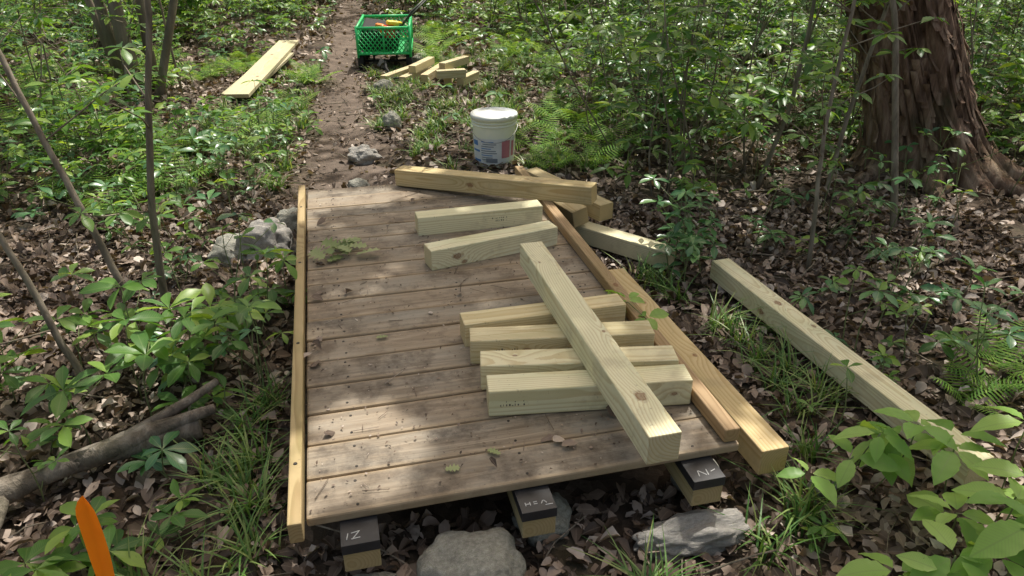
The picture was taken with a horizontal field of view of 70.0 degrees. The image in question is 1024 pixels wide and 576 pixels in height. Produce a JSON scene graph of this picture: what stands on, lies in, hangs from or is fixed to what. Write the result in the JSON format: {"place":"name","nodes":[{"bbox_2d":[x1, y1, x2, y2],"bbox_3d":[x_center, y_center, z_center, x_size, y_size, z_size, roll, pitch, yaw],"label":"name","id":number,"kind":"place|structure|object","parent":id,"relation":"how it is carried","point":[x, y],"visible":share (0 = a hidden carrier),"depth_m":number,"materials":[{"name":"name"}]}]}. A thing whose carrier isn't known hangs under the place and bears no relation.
{"place":"outdoors","nodes":[
{"label":"outdoors","id":0,"kind":"place"},
{"bbox_2d":[288,0,395,204],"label":"dirt path","id":1,"kind":"structure","parent":0,"point":[326,152],"depth_m":6.03,"materials":[{"name":"brown soil"}]},
{"bbox_2d":[347,178,369,187],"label":"rock","id":2,"kind":"object","parent":1,"relation":"on","point":[357,182],"visible":0.59,"depth_m":4.56,"materials":[{"name":"grey stone"}]},
{"bbox_2d":[347,144,381,164],"bbox_3d":[-1.032,-0.924,5.129,0.249,0.166,0.181,-3,28,-5],"label":"rock","id":3,"kind":"object","parent":1,"relation":"on","point":[362,154],"visible":0.9,"depth_m":5.08,"materials":[{"name":"grey stone"}]},
{"bbox_2d":[0,0,1023,575],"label":"forest ground","id":4,"kind":"structure","parent":0,"point":[632,480],"depth_m":3.08,"materials":[{"name":"brown plant"}]},
{"bbox_2d":[0,0,19,71],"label":"sapling tree","id":5,"kind":"object","parent":4,"relation":"on","point":[2,4],"visible":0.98,"depth_m":5.21,"materials":[{"name":"green plant"}]},
{"bbox_2d":[0,0,36,54],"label":"sapling tree","id":6,"kind":"object","parent":4,"relation":"on","point":[7,24],"visible":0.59,"depth_m":6.50,"materials":[{"name":"green plant"}]},
{"bbox_2d":[0,15,93,398],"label":"sapling tree","id":7,"kind":"object","parent":4,"relation":"on","point":[67,352],"visible":0.83,"depth_m":2.45,"materials":[{"name":"brown plant"}]},
{"bbox_2d":[0,49,137,287],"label":"sapling tree","id":8,"kind":"object","parent":4,"relation":"on","point":[97,238],"visible":0.85,"depth_m":3.14,"materials":[{"name":"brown plant"}]},
{"bbox_2d":[75,496,114,575],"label":"marking flag","id":9,"kind":"object","parent":4,"relation":"on","point":[94,538],"visible":1,"depth_m":1.61,"materials":[{"name":"plastic"}]},
{"bbox_2d":[84,0,112,71],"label":"forest tree","id":10,"kind":"object","parent":4,"relation":"on","point":[90,3],"visible":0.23,"depth_m":6.64,"materials":[{"name":"brown plant"}]},
{"bbox_2d":[0,378,218,529],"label":"fallen log","id":11,"kind":"object","parent":4,"relation":"on","point":[122,445],"visible":0.89,"depth_m":2.22,"materials":[{"name":"wood"}]},
{"bbox_2d":[93,0,126,96],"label":"forest tree","id":12,"kind":"object","parent":4,"relation":"on","point":[108,35],"visible":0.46,"depth_m":6.48,"materials":[{"name":"brown plant"}]},
{"bbox_2d":[64,0,173,328],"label":"sapling tree","id":13,"kind":"object","parent":4,"relation":"on","point":[125,216],"visible":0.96,"depth_m":2.64,"materials":[{"name":"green plant"}]},
{"bbox_2d":[78,0,161,120],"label":"sapling tree","id":14,"kind":"object","parent":4,"relation":"on","point":[130,17],"visible":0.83,"depth_m":5.62,"materials":[{"name":"green plant"}]},
{"bbox_2d":[106,0,144,98],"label":"forest tree","id":15,"kind":"object","parent":4,"relation":"on","point":[120,29],"visible":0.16,"depth_m":6.36,"materials":[{"name":"brown plant"}]},
{"bbox_2d":[135,0,157,94],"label":"forest tree","id":16,"kind":"object","parent":4,"relation":"on","point":[142,17],"visible":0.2,"depth_m":6.52,"materials":[{"name":"brown plant"}]},
{"bbox_2d":[154,0,177,97],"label":"forest tree","id":17,"kind":"object","parent":4,"relation":"on","point":[160,90],"visible":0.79,"depth_m":6.47,"materials":[{"name":"brown plant"}]},
{"bbox_2d":[158,0,183,92],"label":"sapling tree","id":18,"kind":"object","parent":4,"relation":"on","point":[172,53],"visible":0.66,"depth_m":6.72,"materials":[{"name":"brown plant"}]},
{"bbox_2d":[177,0,195,20],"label":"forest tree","id":19,"kind":"object","parent":4,"relation":"on","point":[180,12],"visible":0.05,"depth_m":11.19,"materials":[{"name":"green plant"}]},
{"bbox_2d":[206,233,245,266],"bbox_3d":[-1.379,-0.153,3.641,0.245,0.235,0.256,20,34,33],"label":"rock","id":20,"kind":"object","parent":4,"relation":"on","point":[218,252],"visible":0.23,"depth_m":3.54,"materials":[{"name":"grey stone"}]},
{"bbox_2d":[221,40,298,97],"bbox_3d":[-2.505,-2.251,7.454,0.329,0.190,2.212,0,28,0],"label":"wooden plank","id":21,"kind":"object","parent":4,"relation":"on","point":[274,59],"visible":0.91,"depth_m":7.27,"materials":[{"name":"brown wood"}]},
{"bbox_2d":[236,217,296,262],"bbox_3d":[-1.240,-0.192,3.650,0.349,0.310,0.253,-11,29,-20],"label":"rock","id":22,"kind":"object","parent":4,"relation":"on","point":[281,236],"visible":0.41,"depth_m":3.54,"materials":[{"name":"grey stone"}]},
{"bbox_2d":[276,207,306,232],"bbox_3d":[-1.178,-0.355,3.966,0.211,0.160,0.172,-3,28,-5],"label":"rock","id":23,"kind":"object","parent":4,"relation":"on","point":[288,217],"visible":0.34,"depth_m":3.90,"materials":[{"name":"grey stone"}]},
{"bbox_2d":[353,571,397,575],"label":"rock","id":24,"kind":"object","parent":4,"relation":"on","point":[384,573],"visible":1,"depth_m":1.86,"materials":[{"name":"grey stone"}]},
{"bbox_2d":[373,79,393,92],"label":"rock","id":25,"kind":"object","parent":4,"relation":"on","point":[383,83],"visible":0.4,"depth_m":6.85,"materials":[{"name":"grey stone"}]},
{"bbox_2d":[354,0,426,79],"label":"garden cart","id":26,"kind":"object","parent":4,"relation":"on","point":[375,36],"visible":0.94,"depth_m":7.65,"materials":[{"name":"plastic"}]},
{"bbox_2d":[382,111,401,129],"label":"rock","id":27,"kind":"object","parent":4,"relation":"on","point":[389,118],"visible":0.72,"depth_m":5.75,"materials":[{"name":"grey stone"}]},
{"bbox_2d":[413,52,427,62],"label":"rock","id":28,"kind":"object","parent":4,"relation":"on","point":[417,57],"visible":0.27,"depth_m":7.98,"materials":[{"name":"grey stone"}]},
{"bbox_2d":[380,55,478,85],"bbox_3d":[-0.748,-2.193,7.353,0.828,0.150,0.879,9,29,17],"label":"lumber pile","id":29,"kind":"object","parent":4,"relation":"on","point":[448,72],"visible":0.92,"depth_m":7.22,"materials":[{"name":"brown wood"}]},
{"bbox_2d":[416,527,525,575],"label":"rock","id":30,"kind":"object","parent":4,"relation":"on","point":[492,552],"visible":1,"depth_m":1.83,"materials":[{"name":"grey stone"}]},
{"bbox_2d":[470,107,517,168],"bbox_3d":[-0.120,-1.004,4.909,0.320,0.346,0.340,0,28,0],"label":"plastic bucket","id":31,"kind":"object","parent":4,"relation":"on","point":[494,131],"visible":0.94,"depth_m":4.82,"materials":[{"name":"plastic"}]},
{"bbox_2d":[88,45,901,575],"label":"grass tufts","id":32,"kind":"object","parent":4,"relation":"on","point":[240,479],"visible":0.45,"depth_m":2.52,"materials":[{"name":"green plant"}]},
{"bbox_2d":[0,0,1023,575],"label":"undergrowth seedlings","id":33,"kind":"object","parent":4,"relation":"on","point":[200,324],"visible":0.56,"depth_m":3.12,"materials":[{"name":"green plant"}]},
{"bbox_2d":[0,0,1023,195],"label":"forest understory shrubs","id":34,"kind":"object","parent":4,"relation":"on","point":[669,13],"visible":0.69,"depth_m":5.16,"materials":[{"name":"green plant"}]},
{"bbox_2d":[0,0,1023,414],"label":"fern patch","id":35,"kind":"object","parent":4,"relation":"on","point":[602,158],"visible":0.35,"depth_m":5.35,"materials":[{"name":"green plant"}]},
{"bbox_2d":[0,82,1023,575],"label":"fallen twigs","id":36,"kind":"object","parent":4,"relation":"on","point":[554,174],"visible":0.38,"depth_m":3.72,"materials":[{"name":"brown wood"}]},
{"bbox_2d":[287,166,739,571],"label":"wooden boardwalk","id":37,"kind":"structure","parent":4,"relation":"on","point":[697,474],"depth_m":2.22,"materials":[{"name":"wood"}]},
{"bbox_2d":[308,236,499,471],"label":"oak leaves","id":38,"kind":"object","parent":37,"relation":"on","point":[344,245],"visible":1,"depth_m":3.12,"materials":[{"name":"green plant"}]},
{"bbox_2d":[415,200,542,235],"bbox_3d":[-0.152,-0.329,3.417,0.592,0.089,0.090,-7,28,-14],"label":"lumber block","id":39,"kind":"object","parent":37,"relation":"on","point":[451,220],"depth_m":3.38,"materials":[{"name":"beige wood"}]},
{"bbox_2d":[424,220,557,270],"bbox_3d":[-0.084,-0.187,3.143,0.591,0.089,0.089,-13,30,-23],"label":"lumber block","id":40,"kind":"object","parent":37,"relation":"on","point":[447,253],"depth_m":3.10,"materials":[{"name":"beige wood"}]},
{"bbox_2d":[394,165,596,204],"bbox_3d":[-0.106,-0.531,3.734,1.099,0.089,0.089,9,29,22],"label":"lumber post","id":41,"kind":"object","parent":37,"relation":"on","point":[552,189],"visible":1,"depth_m":3.68,"materials":[{"name":"brown wood"}]},
{"bbox_2d":[294,186,717,512],"bbox_3d":[-0.269,-0.050,2.938,1.234,0.045,2.394,-7,28,-12],"label":"deck leaf debris","id":42,"kind":"object","parent":37,"relation":"on","point":[318,339],"visible":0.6,"depth_m":2.33,"materials":[{"name":"brown plant"}]},
{"bbox_2d":[460,293,625,346],"bbox_3d":[0.111,0.110,2.572,0.582,0.089,0.089,-7,28,-13],"label":"lumber block","id":43,"kind":"object","parent":37,"relation":"on","point":[609,308],"depth_m":2.52,"materials":[{"name":"beige wood"}]},
{"bbox_2d":[469,320,654,363],"bbox_3d":[0.164,0.180,2.439,0.608,0.089,0.089,-2,28,-4],"label":"lumber block","id":44,"kind":"object","parent":37,"relation":"on","point":[621,333],"depth_m":2.40,"materials":[{"name":"beige wood"}]},
{"bbox_2d":[480,345,678,389],"bbox_3d":[0.208,0.250,2.304,0.615,0.089,0.089,-1,28,-3],"label":"lumber block","id":45,"kind":"object","parent":37,"relation":"on","point":[499,362],"depth_m":2.26,"materials":[{"name":"beige wood"}]},
{"bbox_2d":[486,364,692,415],"bbox_3d":[0.230,0.306,2.197,0.609,0.089,0.090,-3,28,-5],"label":"lumber block","id":46,"kind":"object","parent":37,"relation":"on","point":[541,392],"depth_m":2.16,"materials":[{"name":"beige wood"}]},
{"bbox_2d":[520,241,681,464],"bbox_3d":[0.226,0.131,2.338,0.089,0.089,1.206,-7,28,-13],"label":"lumber post","id":47,"kind":"object","parent":37,"relation":"on","point":[649,425],"visible":1,"depth_m":2.11,"materials":[{"name":"beige wood"}]},
{"bbox_2d":[512,492,571,546],"bbox_3d":[0.087,0.649,2.063,0.176,0.156,0.168,-5,28,-10],"label":"rock","id":48,"kind":"object","parent":4,"relation":"on","point":[563,517],"visible":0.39,"depth_m":2.01,"materials":[{"name":"grey stone"}]},
{"bbox_2d":[497,0,615,157],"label":"sapling tree","id":49,"kind":"object","parent":4,"relation":"on","point":[569,17],"visible":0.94,"depth_m":4.46,"materials":[{"name":"green plant"}]},
{"bbox_2d":[542,0,591,75],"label":"sapling tree","id":50,"kind":"object","parent":4,"relation":"on","point":[561,3],"visible":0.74,"depth_m":7.51,"materials":[{"name":"green plant"}]},
{"bbox_2d":[561,0,620,117],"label":"sapling tree","id":51,"kind":"object","parent":4,"relation":"on","point":[589,9],"visible":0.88,"depth_m":5.72,"materials":[{"name":"green plant"}]},
{"bbox_2d":[591,0,606,78],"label":"sapling tree","id":52,"kind":"object","parent":4,"relation":"on","point":[598,36],"visible":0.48,"depth_m":6.87,"materials":[{"name":"brown plant"}]},
{"bbox_2d":[574,222,675,268],"bbox_3d":[0.542,-0.225,3.647,0.563,0.089,0.089,21,34,34],"label":"lumber post","id":53,"kind":"object","parent":4,"relation":"on","point":[619,242],"visible":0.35,"depth_m":3.60,"materials":[{"name":"brown wood"}]},
{"bbox_2d":[581,0,675,121],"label":"sapling tree","id":54,"kind":"object","parent":4,"relation":"on","point":[595,87],"visible":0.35,"depth_m":5.48,"materials":[{"name":"green plant"}]},
{"bbox_2d":[634,0,664,135],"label":"sapling tree","id":55,"kind":"object","parent":4,"relation":"on","point":[649,18],"visible":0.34,"depth_m":5.23,"materials":[{"name":"green plant"}]},
{"bbox_2d":[632,508,749,561],"bbox_3d":[0.493,0.681,2.025,0.338,0.119,0.134,-7,28,-13],"label":"rock","id":56,"kind":"object","parent":4,"relation":"on","point":[696,532],"visible":0.94,"depth_m":1.99,"materials":[{"name":"grey stone"}]},
{"bbox_2d":[670,459,718,503],"bbox_3d":[0.558,0.572,2.213,0.149,0.134,0.167,-5,28,-10],"label":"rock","id":57,"kind":"object","parent":4,"relation":"on","point":[672,480],"visible":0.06,"depth_m":2.21,"materials":[{"name":"grey stone"}]},
{"bbox_2d":[609,268,788,474],"bbox_3d":[0.601,0.230,2.654,0.089,0.089,1.228,-7,28,-13],"label":"lumber post","id":58,"kind":"object","parent":4,"relation":"on","point":[763,445],"visible":0.57,"depth_m":2.32,"materials":[{"name":"brown wood"}]},
{"bbox_2d":[716,2,722,100],"bbox_3d":[1.555,-2.858,5.624,0.801,3.039,1.105,-4,28,-8],"label":"sapling tree","id":59,"kind":"object","parent":4,"relation":"on","point":[718,38],"visible":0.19,"depth_m":5.69,"materials":[{"name":"brown plant"}]},
{"bbox_2d":[734,0,778,77],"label":"sapling tree","id":60,"kind":"object","parent":4,"relation":"on","point":[759,32],"visible":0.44,"depth_m":6.18,"materials":[{"name":"brown plant"}]},
{"bbox_2d":[709,0,816,188],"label":"sapling tree","id":61,"kind":"object","parent":4,"relation":"on","point":[783,123],"visible":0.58,"depth_m":4.46,"materials":[{"name":"green plant"}]},
{"bbox_2d":[745,0,844,112],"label":"sapling tree","id":62,"kind":"object","parent":4,"relation":"on","point":[784,33],"visible":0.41,"depth_m":5.39,"materials":[{"name":"green plant"}]},
{"bbox_2d":[765,0,838,70],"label":"sapling tree","id":63,"kind":"object","parent":4,"relation":"on","point":[782,49],"visible":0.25,"depth_m":7.49,"materials":[{"name":"green plant"}]},
{"bbox_2d":[605,290,1023,575],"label":"broadleaf plant","id":64,"kind":"object","parent":4,"relation":"on","point":[886,451],"visible":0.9,"depth_m":1.91,"materials":[{"name":"green plant"}]},
{"bbox_2d":[807,467,836,496],"bbox_3d":[0.931,0.586,2.189,0.113,0.091,0.069,-18,32,-30],"label":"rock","id":65,"kind":"object","parent":4,"relation":"on","point":[809,483],"visible":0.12,"depth_m":2.17,"materials":[{"name":"grey stone"}]},
{"bbox_2d":[811,0,845,57],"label":"sapling tree","id":66,"kind":"object","parent":4,"relation":"on","point":[830,8],"visible":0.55,"depth_m":7.18,"materials":[{"name":"green plant"}]},
{"bbox_2d":[710,258,993,484],"bbox_3d":[1.165,0.224,2.763,0.089,0.089,1.438,-8,29,-15],"label":"lumber post","id":67,"kind":"object","parent":4,"relation":"on","point":[874,387],"visible":0.76,"depth_m":2.68,"materials":[{"name":"brown wood"}]},
{"bbox_2d":[758,0,948,271],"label":"sapling tree","id":68,"kind":"object","parent":4,"relation":"on","point":[838,65],"visible":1,"depth_m":3.37,"materials":[{"name":"green plant"}]},
{"bbox_2d":[776,0,931,195],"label":"sapling tree","id":69,"kind":"object","parent":4,"relation":"on","point":[920,52],"visible":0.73,"depth_m":4.24,"materials":[{"name":"green plant"}]},
{"bbox_2d":[835,0,929,233],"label":"sapling tree","id":70,"kind":"object","parent":4,"relation":"on","point":[895,113],"visible":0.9,"depth_m":3.82,"materials":[{"name":"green plant"}]},
{"bbox_2d":[840,0,1023,203],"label":"shaggy bark tree","id":71,"kind":"object","parent":4,"relation":"on","point":[936,87],"visible":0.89,"depth_m":4.46,"materials":[{"name":"brown plant"}]},
{"bbox_2d":[956,0,992,47],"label":"sapling tree","id":72,"kind":"object","parent":4,"relation":"on","point":[974,16],"visible":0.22,"depth_m":7.45,"materials":[{"name":"green plant"}]},
{"bbox_2d":[957,0,993,27],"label":"sapling tree","id":73,"kind":"object","parent":4,"relation":"on","point":[965,2],"visible":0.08,"depth_m":6.25,"materials":[{"name":"green plant"}]},
{"bbox_2d":[972,8,1023,107],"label":"sapling tree","id":74,"kind":"object","parent":4,"relation":"on","point":[981,17],"visible":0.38,"depth_m":5.76,"materials":[{"name":"green plant"}]},
{"bbox_2d":[992,0,1023,108],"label":"sapling tree","id":75,"kind":"object","parent":4,"relation":"on","point":[997,2],"visible":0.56,"depth_m":5.55,"materials":[{"name":"green plant"}]},
{"bbox_3d":[0.231,-0.486,4.138,0.473,0.089,0.089,-7,28,-11],"label":"lumber block","id":76,"kind":"object","parent":4,"relation":"on","visible":0},
{"bbox_2d":[526,167,612,221],"bbox_3d":[0.293,-0.519,3.985,0.089,0.089,0.684,-17,32,-29],"label":"lumber post","id":77,"kind":"object","parent":76,"relation":"on","point":[600,208],"visible":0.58,"depth_m":3.75,"materials":[{"name":"brown wood"}]},
{"bbox_2d":[552,201,588,227],"bbox_3d":[0.223,-0.455,3.867,0.089,0.089,0.504,-25,35,-19],"label":"lumber block","id":78,"kind":"object","parent":76,"relation":"on","point":[575,215],"depth_m":3.68,"materials":[{"name":"brown wood"}]},
{"bbox_2d":[608,78,728,113],"bbox_3d":[1.465,-1.717,6.503,1.164,0.115,1.172,0,28,0],"label":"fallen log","id":79,"kind":"object","parent":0,"point":[618,84],"visible":0.05,"depth_m":6.88,"materials":[{"name":"brown wood"}]}
]}

